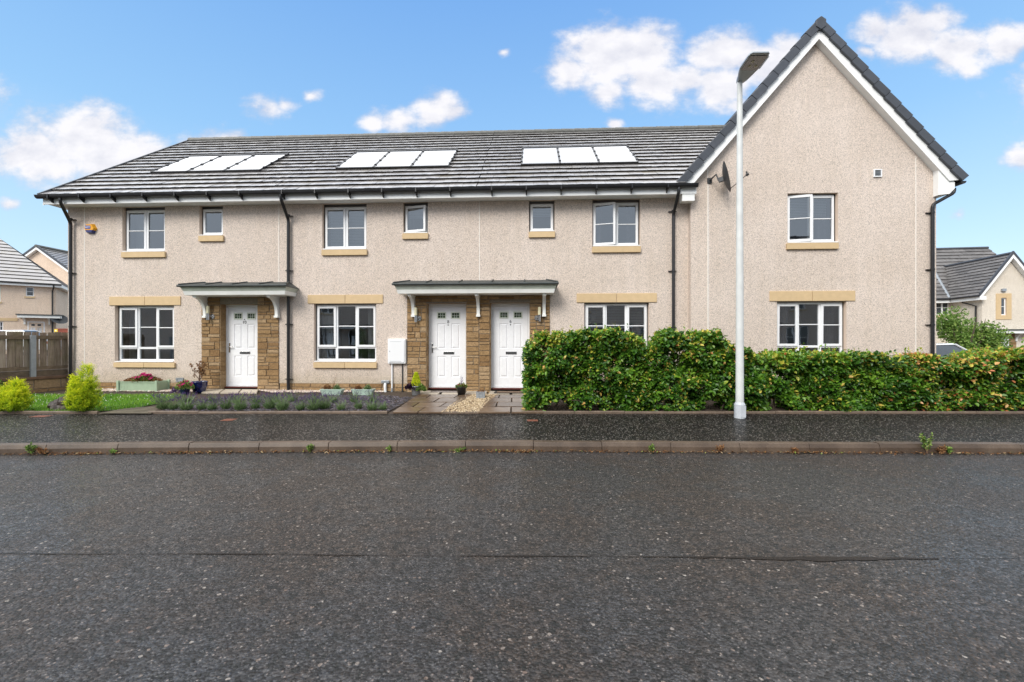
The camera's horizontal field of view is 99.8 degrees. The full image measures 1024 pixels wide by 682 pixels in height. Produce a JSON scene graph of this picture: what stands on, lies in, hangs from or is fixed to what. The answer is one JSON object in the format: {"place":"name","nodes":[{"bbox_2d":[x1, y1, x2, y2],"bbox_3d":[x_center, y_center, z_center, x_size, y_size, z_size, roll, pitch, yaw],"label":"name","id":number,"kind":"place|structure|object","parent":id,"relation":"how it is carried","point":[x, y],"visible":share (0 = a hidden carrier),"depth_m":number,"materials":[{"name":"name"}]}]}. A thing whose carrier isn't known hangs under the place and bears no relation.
{"place":"outdoors","nodes":[
{"label":"outdoors","id":0,"kind":"place"},
{"bbox_2d":[393,394,472,412],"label":"garden path","id":1,"kind":"structure","parent":0,"point":[428,403],"depth_m":8.69,"materials":[{"name":"grey stone"}]},
{"bbox_2d":[455,375,467,395],"bbox_3d":[-1.163,1.016,9.876,0.319,0.473,0.279,0,0,0],"label":"plant pot","id":2,"kind":"object","parent":1,"relation":"on","point":[461,387],"visible":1,"depth_m":9.81,"materials":[{"name":"black plastic"}]},
{"bbox_2d":[478,394,542,412],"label":"paved path","id":3,"kind":"structure","parent":0,"point":[505,404],"depth_m":8.46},
{"bbox_2d":[0,451,1023,681],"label":"road","id":4,"kind":"structure","parent":0,"point":[599,601],"depth_m":2.82,"materials":[{"name":"grey asphalt"}]},
{"bbox_2d":[24,441,36,454],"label":"weed","id":5,"kind":"object","parent":4,"relation":"on","point":[28,447],"visible":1,"depth_m":5.61,"materials":[{"name":"green plant"}]},
{"bbox_2d":[28,553,938,560],"bbox_3d":[-0.650,1.476,2.954,7.101,0.001,0.072,0,0,1],"label":"road joint","id":6,"kind":"object","parent":4,"relation":"on","point":[821,558],"visible":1,"depth_m":2.94,"materials":[{"name":"black asphalt"}]},
{"bbox_2d":[0,440,1023,454],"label":"kerb","id":7,"kind":"structure","parent":4,"relation":"on","point":[526,445],"depth_m":5.74,"materials":[{"name":"concrete"}]},
{"bbox_2d":[4,449,1022,455],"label":"leaf litter","id":8,"kind":"object","parent":4,"relation":"on","point":[503,450],"visible":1,"depth_m":5.68,"materials":[{"name":"brown plant"}]},
{"bbox_2d":[919,432,932,453],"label":"weed","id":9,"kind":"object","parent":4,"relation":"on","point":[923,441],"visible":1,"depth_m":5.64,"materials":[{"name":"green plant"}]},
{"bbox_2d":[935,444,947,453],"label":"weed","id":10,"kind":"object","parent":4,"relation":"on","point":[943,449],"visible":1,"depth_m":5.64,"materials":[{"name":"brown plant"}]},
{"bbox_2d":[0,414,1023,442],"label":"pavement","id":11,"kind":"structure","parent":0,"point":[23,428],"depth_m":6.70,"materials":[{"name":"grey asphalt"}]},
{"bbox_2d":[734,51,769,418],"bbox_3d":[3.956,-1.640,7.189,0.341,5.941,0.715,0,0,0],"label":"street lamp","id":12,"kind":"object","parent":11,"relation":"on","point":[753,63],"visible":1,"depth_m":7.41,"materials":[{"name":"metal"}]},
{"bbox_2d":[741,406,745,417],"bbox_3d":[3.960,1.210,7.370,0.080,0.200,0.003,0,0,0],"label":"access door","id":13,"kind":"structure","parent":12,"relation":"in","point":[743,408],"depth_m":7.37,"materials":[{"name":"metal"}]},
{"bbox_2d":[0,0,1023,261],"label":"sky","id":14,"kind":"structure","parent":0,"point":[87,87],"materials":[{"name":"blue"}]},
{"bbox_2d":[6,354,1023,413],"bbox_3d":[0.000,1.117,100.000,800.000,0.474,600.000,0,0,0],"label":"garden ground","id":15,"kind":"structure","parent":0,"point":[563,406],"depth_m":8.77,"materials":[{"name":"soil"}]},
{"bbox_2d":[0,376,37,411],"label":"golden conifer","id":16,"kind":"object","parent":15,"relation":"on","point":[13,394],"visible":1,"depth_m":7.84,"materials":[{"name":"yellow plant"}]},
{"bbox_2d":[0,330,39,355],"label":"parked car","id":17,"kind":"object","parent":15,"relation":"on","point":[23,331],"visible":0.09,"depth_m":23.68,"materials":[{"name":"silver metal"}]},
{"bbox_2d":[0,239,67,353],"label":"neighbour house","id":18,"kind":"structure","parent":15,"relation":"on","point":[33,295],"depth_m":32.34,"materials":[{"name":"paint"}]},
{"bbox_2d":[24,287,34,297],"bbox_3d":[-35.988,-3.623,32.180,0.542,0.833,0.150,0,0,-38],"label":"window","id":19,"kind":"structure","parent":18,"relation":"in","point":[29,290],"depth_m":32.21,"materials":[{"name":"plastic"}]},
{"bbox_2d":[27,321,44,331],"bbox_3d":[-35.721,-0.438,32.370,0.882,2.035,0.080,0,0,-38],"label":"door","id":20,"kind":"structure","parent":18,"relation":"in","point":[40,330],"depth_m":32.31,"materials":[{"name":"white plastic"}]},
{"bbox_2d":[50,314,67,323],"bbox_3d":[-34.436,-1.661,32.817,0.876,0.731,0.657,0,0,-22],"label":"satellite dish","id":21,"kind":"object","parent":18,"relation":"attached to","point":[64,319],"visible":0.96,"depth_m":32.85,"materials":[{"name":"grey metal"}]},
{"bbox_2d":[0,375,68,392],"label":"retaining wall","id":22,"kind":"structure","parent":15,"relation":"on","point":[36,384],"depth_m":10.55,"materials":[{"name":"stone"}]},
{"bbox_2d":[0,331,67,377],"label":"timber fence","id":23,"kind":"object","parent":22,"relation":"on","point":[53,350],"visible":0.81,"depth_m":10.36,"materials":[{"name":"brown wood"}]},
{"bbox_2d":[23,244,67,284],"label":"house","id":24,"kind":"structure","parent":15,"relation":"on","point":[53,261],"depth_m":41.30,"materials":[{"name":"paint"}]},
{"bbox_2d":[61,361,106,411],"bbox_3d":[-7.855,0.838,7.910,0.531,0.940,0.584,0,0,40],"label":"golden conifer","id":25,"kind":"object","parent":15,"relation":"on","point":[79,397],"visible":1,"depth_m":7.83,"materials":[{"name":"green plant"}]},
{"bbox_2d":[5,392,181,410],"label":"lawn","id":26,"kind":"structure","parent":15,"relation":"on","point":[104,405],"depth_m":8.69,"materials":[{"name":"green plant"}]},
{"bbox_2d":[47,396,71,409],"bbox_3d":[-8.548,1.173,8.272,0.476,0.259,0.485,0,0,0],"label":"rock","id":27,"kind":"object","parent":26,"relation":"on","point":[57,404],"visible":0.37,"depth_m":8.10,"materials":[{"name":"grey stone"}]},
{"bbox_2d":[102,406,157,412],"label":"dirt path","id":28,"kind":"structure","parent":15,"relation":"on","point":[138,410],"depth_m":8.03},
{"bbox_2d":[89,388,192,391],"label":"pebbles","id":29,"kind":"object","parent":15,"relation":"on","point":[111,389],"visible":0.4,"depth_m":10.53,"materials":[{"name":"beige gravel"}]},
{"bbox_2d":[116,372,169,391],"bbox_3d":[-9.108,1.004,10.669,1.036,0.462,0.425,0,0,3],"label":"planter trough","id":30,"kind":"object","parent":29,"relation":"on","point":[142,382],"visible":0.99,"depth_m":10.51,"materials":[{"name":"green wood"}]},
{"bbox_2d":[170,379,194,394],"bbox_3d":[-7.645,1.067,9.998,0.531,0.367,0.365,0,0,0],"label":"plant pot","id":31,"kind":"object","parent":15,"relation":"on","point":[186,388],"visible":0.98,"depth_m":9.94,"materials":[{"name":"blue ceramic"}]},
{"bbox_2d":[34,134,349,390],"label":"terraced house","id":32,"kind":"structure","parent":15,"relation":"on","point":[158,264],"depth_m":10.87,"materials":[{"name":"paint"}]},
{"bbox_2d":[84,224,96,233],"bbox_3d":[-10.654,-2.840,10.887,0.310,0.247,0.083,0,0,3],"label":"alarm box","id":33,"kind":"object","parent":32,"relation":"attached to","point":[90,228],"visible":1,"depth_m":10.86,"materials":[{"name":"yellow plastic"}]},
{"bbox_2d":[121,207,165,257],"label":"window","id":34,"kind":"structure","parent":32,"relation":"in","point":[145,227],"depth_m":11.09,"materials":[{"name":"plastic"}]},
{"bbox_2d":[109,296,180,367],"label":"window","id":35,"kind":"structure","parent":32,"relation":"in","point":[146,333],"depth_m":10.99,"materials":[{"name":"plastic"}]},
{"bbox_2d":[150,154,222,173],"bbox_3d":[-9.342,-5.122,12.469,1.049,1.121,1.450,0,0,3],"label":"solar panel","id":36,"kind":"object","parent":32,"relation":"on","point":[184,165],"visible":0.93,"depth_m":12.30,"materials":[{"name":"white glass"}]},
{"bbox_2d":[206,306,214,319],"bbox_3d":[-7.489,-0.694,10.717,0.180,0.347,0.099,0,0,-37],"label":"wall lamp","id":37,"kind":"object","parent":32,"relation":"attached to","point":[209,316],"visible":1,"depth_m":10.65,"materials":[{"name":"silver glass"}]},
{"bbox_2d":[198,206,223,241],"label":"window","id":38,"kind":"structure","parent":32,"relation":"in","point":[212,217],"depth_m":10.97,"materials":[{"name":"plastic"}]},
{"bbox_2d":[187,153,255,172],"bbox_3d":[-8.313,-5.122,12.418,1.049,1.121,1.450,0,0,3],"label":"solar panel","id":39,"kind":"object","parent":32,"relation":"on","point":[220,163],"visible":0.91,"depth_m":12.25,"materials":[{"name":"white glass"}]},
{"bbox_2d":[228,308,257,385],"bbox_3d":[-6.786,0.143,10.923,0.898,2.015,0.106,0,0,3],"label":"door","id":40,"kind":"structure","parent":32,"relation":"in","point":[242,322],"depth_m":10.93,"materials":[{"name":"white plastic"}]},
{"bbox_2d":[223,153,288,172],"bbox_3d":[-7.268,-5.122,12.366,1.079,1.121,1.450,0,0,3],"label":"solar panel","id":41,"kind":"object","parent":32,"relation":"on","point":[257,162],"visible":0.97,"depth_m":12.22,"materials":[{"name":"white glass"}]},
{"bbox_2d":[189,360,208,392],"bbox_3d":[-7.507,0.847,10.348,0.377,0.787,0.373,0,0,0],"label":"plant pot","id":42,"kind":"object","parent":15,"relation":"on","point":[200,385],"visible":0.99,"depth_m":10.29,"materials":[{"name":"blue ceramic"}]},
{"bbox_2d":[201,389,257,393],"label":"step slab","id":43,"kind":"structure","parent":15,"relation":"on","point":[220,391],"depth_m":10.32,"materials":[{"name":"beige stone"}]},
{"bbox_2d":[155,394,410,411],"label":"slate chippings","id":44,"kind":"object","parent":15,"relation":"on","point":[341,397],"visible":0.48,"depth_m":8.70,"materials":[{"name":"grey gravel"}]},
{"bbox_2d":[150,393,177,409],"bbox_3d":[-6.595,1.142,8.152,0.443,0.308,0.486,0,0,-24],"label":"lavender","id":45,"kind":"object","parent":44,"relation":"on","point":[162,406],"visible":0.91,"depth_m":8.11,"materials":[{"name":"green plant"}]},
{"bbox_2d":[163,396,184,409],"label":"lavender","id":46,"kind":"object","parent":44,"relation":"on","point":[173,406],"visible":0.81,"depth_m":8.11,"materials":[{"name":"green plant"}]},
{"bbox_2d":[170,392,201,410],"bbox_3d":[-6.122,1.133,8.086,0.476,0.332,0.456,0,0,-42],"label":"lavender","id":47,"kind":"object","parent":44,"relation":"on","point":[184,406],"visible":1,"depth_m":8.06,"materials":[{"name":"green plant"}]},
{"bbox_2d":[179,393,195,401],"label":"lavender","id":48,"kind":"object","parent":44,"relation":"on","point":[185,398],"visible":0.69,"depth_m":8.95,"materials":[{"name":"green plant"}]},
{"bbox_2d":[191,397,210,409],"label":"lavender","id":49,"kind":"object","parent":44,"relation":"on","point":[201,406],"visible":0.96,"depth_m":8.10,"materials":[{"name":"green plant"}]},
{"bbox_2d":[201,396,223,409],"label":"lavender","id":50,"kind":"object","parent":44,"relation":"on","point":[211,407],"visible":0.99,"depth_m":8.06,"materials":[{"name":"green plant"}]},
{"bbox_2d":[213,392,237,408],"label":"lavender","id":51,"kind":"object","parent":44,"relation":"on","point":[226,405],"visible":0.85,"depth_m":8.14,"materials":[{"name":"green plant"}]},
{"bbox_2d":[225,390,253,409],"bbox_3d":[-5.110,1.122,8.085,0.472,0.352,0.429,0,0,-9],"label":"lavender","id":52,"kind":"object","parent":44,"relation":"on","point":[239,406],"visible":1,"depth_m":8.05,"materials":[{"name":"green plant"}]},
{"bbox_2d":[246,395,264,408],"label":"lavender","id":53,"kind":"object","parent":44,"relation":"on","point":[255,405],"visible":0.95,"depth_m":8.18,"materials":[{"name":"green plant"}]},
{"bbox_2d":[259,391,282,408],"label":"lavender","id":54,"kind":"object","parent":44,"relation":"on","point":[269,404],"visible":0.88,"depth_m":8.16,"materials":[{"name":"green plant"}]},
{"bbox_2d":[265,389,295,410],"bbox_3d":[-4.310,1.106,8.060,0.446,0.387,0.490,0,0,40],"label":"lavender","id":55,"kind":"object","parent":44,"relation":"on","point":[279,406],"visible":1,"depth_m":8.03,"materials":[{"name":"green plant"}]},
{"bbox_2d":[282,390,300,401],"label":"lavender","id":56,"kind":"object","parent":44,"relation":"on","point":[291,399],"visible":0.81,"depth_m":8.94,"materials":[{"name":"green plant"}]},
{"bbox_2d":[289,396,311,409],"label":"lavender","id":57,"kind":"object","parent":44,"relation":"on","point":[298,407],"visible":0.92,"depth_m":8.04,"materials":[{"name":"green plant"}]},
{"bbox_2d":[299,393,326,409],"bbox_3d":[-3.723,1.139,8.074,0.474,0.318,0.454,0,0,15],"label":"lavender","id":58,"kind":"object","parent":44,"relation":"on","point":[313,406],"visible":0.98,"depth_m":8.05,"materials":[{"name":"green plant"}]},
{"bbox_2d":[306,390,325,402],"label":"lavender","id":59,"kind":"object","parent":44,"relation":"on","point":[313,397],"visible":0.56,"depth_m":8.80,"materials":[{"name":"green plant"}]},
{"bbox_2d":[311,392,338,408],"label":"lavender","id":60,"kind":"object","parent":44,"relation":"on","point":[322,405],"visible":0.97,"depth_m":8.16,"materials":[{"name":"green plant"}]},
{"bbox_2d":[320,375,344,394],"bbox_3d":[-4.138,1.001,9.938,0.510,0.506,0.192,0,0,3],"label":"planter trough","id":61,"kind":"object","parent":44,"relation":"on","point":[336,389],"visible":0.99,"depth_m":9.87,"materials":[{"name":"green wood"}]},
{"bbox_2d":[332,398,350,409],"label":"lavender","id":62,"kind":"object","parent":44,"relation":"on","point":[342,407],"visible":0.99,"depth_m":8.06,"materials":[{"name":"green plant"}]},
{"bbox_2d":[345,389,360,402],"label":"lavender","id":63,"kind":"object","parent":44,"relation":"on","point":[352,399],"visible":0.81,"depth_m":8.88,"materials":[{"name":"green plant"}]},
{"bbox_2d":[350,396,366,408],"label":"lavender","id":64,"kind":"object","parent":44,"relation":"on","point":[358,406],"visible":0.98,"depth_m":8.17,"materials":[{"name":"green plant"}]},
{"bbox_2d":[351,384,375,394],"bbox_3d":[-3.425,1.117,9.938,0.510,0.275,0.192,0,0,3],"label":"planter trough","id":65,"kind":"object","parent":44,"relation":"on","point":[364,389],"visible":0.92,"depth_m":9.86,"materials":[{"name":"green wood"}]},
{"bbox_2d":[361,395,380,410],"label":"lavender","id":66,"kind":"object","parent":44,"relation":"on","point":[373,406],"visible":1,"depth_m":8.04,"materials":[{"name":"green plant"}]},
{"bbox_2d":[364,388,380,401],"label":"lavender","id":67,"kind":"object","parent":44,"relation":"on","point":[372,393],"visible":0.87,"depth_m":8.91,"materials":[{"name":"green plant"}]},
{"bbox_2d":[375,399,388,409],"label":"lavender","id":68,"kind":"object","parent":44,"relation":"on","point":[385,404],"visible":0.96,"depth_m":8.08,"materials":[{"name":"green plant"}]},
{"bbox_2d":[258,389,383,392],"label":"pebbles","id":69,"kind":"object","parent":15,"relation":"on","point":[282,390],"visible":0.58,"depth_m":10.46,"materials":[{"name":"beige gravel"}]},
{"bbox_2d":[267,130,493,391],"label":"terraced house","id":70,"kind":"structure","parent":15,"relation":"on","point":[355,243],"depth_m":10.61,"materials":[{"name":"paint"}]},
{"bbox_2d":[321,204,367,255],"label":"window","id":71,"kind":"structure","parent":70,"relation":"in","point":[345,226],"depth_m":10.83,"materials":[{"name":"plastic"}]},
{"bbox_2d":[308,295,382,367],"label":"window","id":72,"kind":"structure","parent":70,"relation":"in","point":[345,333],"depth_m":10.74,"materials":[{"name":"plastic"}]},
{"bbox_2d":[335,150,389,169],"bbox_3d":[-4.192,-5.146,12.245,1.037,1.143,1.479,0,0,3],"label":"solar panel","id":73,"kind":"object","parent":70,"relation":"on","point":[364,159],"visible":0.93,"depth_m":12.14,"materials":[{"name":"white glass"}]},
{"bbox_2d":[381,380,388,391],"bbox_3d":[-3.093,1.111,10.510,0.190,0.302,0.101,0,0,3],"label":"waste pipe","id":74,"kind":"object","parent":70,"relation":"attached to","point":[385,382],"visible":1,"depth_m":10.49,"materials":[{"name":"plastic"}]},
{"bbox_2d":[388,339,405,391],"bbox_3d":[-2.796,0.604,10.485,0.438,1.314,0.108,0,0,3],"label":"meter cupboard","id":75,"kind":"object","parent":70,"relation":"attached to","point":[396,351],"visible":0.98,"depth_m":10.44,"materials":[{"name":"plastic"}]},
{"bbox_2d":[373,149,423,168],"bbox_3d":[-3.174,-5.146,12.195,1.037,1.143,1.479,0,0,3],"label":"solar panel","id":76,"kind":"object","parent":70,"relation":"on","point":[390,159],"visible":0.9,"depth_m":12.09,"materials":[{"name":"white glass"}]},
{"bbox_2d":[402,203,428,238],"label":"window","id":77,"kind":"structure","parent":70,"relation":"in","point":[415,214],"depth_m":10.60,"materials":[{"name":"plastic"}]},
{"bbox_2d":[414,307,421,321],"bbox_3d":[-2.287,-0.631,10.459,0.180,0.352,0.099,0,0,-37],"label":"wall lamp","id":78,"kind":"object","parent":70,"relation":"attached to","point":[418,318],"visible":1,"depth_m":10.39,"materials":[{"name":"grey glass"}]},
{"bbox_2d":[411,149,457,168],"bbox_3d":[-2.141,-5.146,12.143,1.067,1.143,1.479,0,0,3],"label":"solar panel","id":79,"kind":"object","parent":70,"relation":"on","point":[425,158],"visible":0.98,"depth_m":12.01,"materials":[{"name":"white glass"}]},
{"bbox_2d":[431,307,464,387],"bbox_3d":[-1.584,0.143,10.665,0.910,2.015,0.106,0,0,3],"label":"door","id":80,"kind":"structure","parent":70,"relation":"in","point":[447,323],"depth_m":10.67,"materials":[{"name":"white plastic"}]},
{"bbox_2d":[405,372,426,395],"bbox_3d":[-2.215,0.977,9.933,0.531,0.548,0.302,0,0,0],"label":"plant pot","id":81,"kind":"object","parent":15,"relation":"on","point":[414,388],"visible":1,"depth_m":9.88,"materials":[{"name":"metal"}]},
{"bbox_2d":[442,394,496,411],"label":"gravel","id":82,"kind":"structure","parent":15,"relation":"on","point":[471,405],"depth_m":8.55,"materials":[{"name":"beige gravel"}]},
{"bbox_2d":[476,389,484,398],"bbox_3d":[-0.686,1.155,9.459,0.198,0.220,0.201,0,0,0],"label":"square planter","id":83,"kind":"object","parent":82,"relation":"on","point":[480,393],"visible":0.98,"depth_m":9.37,"materials":[{"name":"grey stone"}]},
{"bbox_2d":[420,391,523,394],"bbox_3d":[-0.843,1.227,10.223,2.706,0.047,0.520,0,0,0],"label":"door step","id":84,"kind":"object","parent":15,"relation":"on","point":[467,392],"depth_m":10.01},
{"bbox_2d":[494,391,522,392],"bbox_3d":[-0.042,1.203,10.152,0.746,0.016,0.340,0,0,3],"label":"doormat","id":85,"kind":"object","parent":84,"relation":"on","point":[508,391],"visible":0.64,"depth_m":10.20,"materials":[{"name":"rubber"}]},
{"bbox_2d":[0,411,1023,413],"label":"edging","id":86,"kind":"object","parent":15,"relation":"on","point":[544,412],"visible":0.98,"depth_m":7.83,"materials":[{"name":"grey concrete"}]},
{"bbox_2d":[476,125,724,392],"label":"terraced house","id":87,"kind":"structure","parent":15,"relation":"on","point":[603,245],"depth_m":10.37,"materials":[{"name":"paint"}]},
{"bbox_2d":[392,279,558,316],"bbox_3d":[-0.843,-1.038,10.146,3.843,0.909,0.591,0,0,3],"label":"door canopy","id":88,"kind":"object","parent":87,"relation":"attached to","point":[411,290],"visible":1,"depth_m":9.97,"materials":[{"name":"white plastic"}]},
{"bbox_2d":[493,307,527,387],"bbox_3d":[-0.038,0.139,10.588,0.902,2.021,0.107,0,0,3],"label":"door","id":89,"kind":"structure","parent":87,"relation":"in","point":[510,324],"depth_m":10.60,"materials":[{"name":"white plastic"}]},
{"bbox_2d":[534,307,540,321],"bbox_3d":[0.623,-0.635,10.314,0.180,0.347,0.099,0,0,43],"label":"wall lamp","id":90,"kind":"object","parent":87,"relation":"attached to","point":[537,317],"visible":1,"depth_m":10.24,"materials":[{"name":"grey glass"}]},
{"bbox_2d":[520,146,559,165],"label":"solar panel","id":91,"kind":"object","parent":87,"relation":"on","point":[537,155],"visible":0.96,"depth_m":11.89,"materials":[{"name":"white glass"}]},
{"bbox_2d":[529,201,554,237],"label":"window","id":92,"kind":"structure","parent":87,"relation":"in","point":[541,213],"depth_m":10.56,"materials":[{"name":"plastic"}]},
{"bbox_2d":[556,145,598,165],"bbox_3d":[1.782,-5.158,11.965,1.032,1.168,1.513,0,0,3],"label":"solar panel","id":93,"kind":"object","parent":87,"relation":"on","point":[581,154],"visible":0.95,"depth_m":11.86,"materials":[{"name":"white glass"}]},
{"bbox_2d":[592,144,638,164],"bbox_3d":[2.809,-5.158,11.914,1.062,1.168,1.513,0,0,3],"label":"solar panel","id":94,"kind":"object","parent":87,"relation":"on","point":[612,154],"visible":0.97,"depth_m":11.75,"materials":[{"name":"white glass"}]},
{"bbox_2d":[592,200,640,252],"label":"window","id":95,"kind":"structure","parent":87,"relation":"in","point":[615,223],"depth_m":10.49,"materials":[{"name":"plastic"}]},
{"bbox_2d":[577,293,656,365],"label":"window","id":96,"kind":"structure","parent":87,"relation":"in","point":[601,314],"depth_m":10.39,"materials":[{"name":"plastic"}]},
{"bbox_2d":[520,321,745,410],"bbox_3d":[2.262,0.511,8.276,4.196,1.792,1.263,0,0,0],"label":"hedge","id":97,"kind":"object","parent":15,"relation":"on","point":[700,373],"visible":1,"depth_m":7.99,"materials":[{"name":"green plant"}]},
{"bbox_2d":[718,343,917,411],"bbox_3d":[5.733,0.711,8.314,3.467,1.386,1.263,0,0,0],"label":"hedge","id":98,"kind":"object","parent":15,"relation":"on","point":[832,380],"visible":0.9,"depth_m":8.00,"materials":[{"name":"green plant"}]},
{"bbox_2d":[677,16,968,378],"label":"gable house","id":99,"kind":"structure","parent":15,"relation":"on","point":[839,246],"depth_m":9.89,"materials":[{"name":"paint"}]},
{"bbox_2d":[707,161,748,191],"bbox_3d":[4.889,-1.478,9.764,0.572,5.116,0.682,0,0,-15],"label":"satellite dish","id":100,"kind":"object","parent":99,"relation":"attached to","point":[725,177],"visible":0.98,"depth_m":9.61,"materials":[{"name":"grey metal"}]},
{"bbox_2d":[769,291,854,351],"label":"window","id":101,"kind":"structure","parent":99,"relation":"in","point":[816,323],"depth_m":10.04,"materials":[{"name":"plastic"}]},
{"bbox_2d":[786,194,838,249],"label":"window","id":102,"kind":"structure","parent":99,"relation":"in","point":[811,217],"depth_m":10.16,"materials":[{"name":"plastic"}]},
{"bbox_2d":[873,169,881,176],"bbox_3d":[8.330,-3.824,9.821,0.177,0.176,0.029,0,0,3],"label":"wall vent","id":103,"kind":"object","parent":99,"relation":"attached to","point":[877,172],"depth_m":9.82,"materials":[{"name":"plastic"}]},
{"bbox_2d":[889,337,1023,410],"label":"hedge","id":104,"kind":"object","parent":15,"relation":"on","point":[980,378],"visible":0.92,"depth_m":7.98,"materials":[{"name":"green plant"}]},
{"bbox_2d":[936,306,1013,351],"bbox_3d":[16.900,-0.114,15.990,2.401,2.443,1.710,0,0,0],"label":"shrub","id":105,"kind":"object","parent":15,"relation":"on","point":[953,329],"visible":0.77,"depth_m":15.68,"materials":[{"name":"green plant"}]},
{"bbox_2d":[936,246,1023,348],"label":"neighbour house","id":106,"kind":"structure","parent":15,"relation":"on","point":[980,284],"depth_m":27.81,"materials":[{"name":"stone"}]},
{"bbox_2d":[936,303,948,316],"bbox_3d":[29.734,-2.241,29.783,0.927,1.171,0.150,0,0,8],"label":"window","id":107,"kind":"structure","parent":106,"relation":"in","point":[939,306],"depth_m":29.82,"materials":[{"name":"plastic"}]},
{"bbox_2d":[1001,298,1004,314],"bbox_3d":[31.174,-2.187,27.414,0.297,1.094,0.040,0,0,8],"label":"window","id":108,"kind":"structure","parent":106,"relation":"in","point":[1002,299],"depth_m":27.41,"materials":[{"name":"plastic"}]},
{"label":"ground","id":109,"kind":"structure","parent":0,"visible":0},
{"bbox_2d":[936,343,966,356],"bbox_3d":[12.245,0.802,13.400,4.211,1.475,1.780,0,0,-4],"label":"parked car","id":110,"kind":"object","parent":109,"relation":"on","point":[942,349],"visible":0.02,"depth_m":12.80,"materials":[{"name":"silver metal"}]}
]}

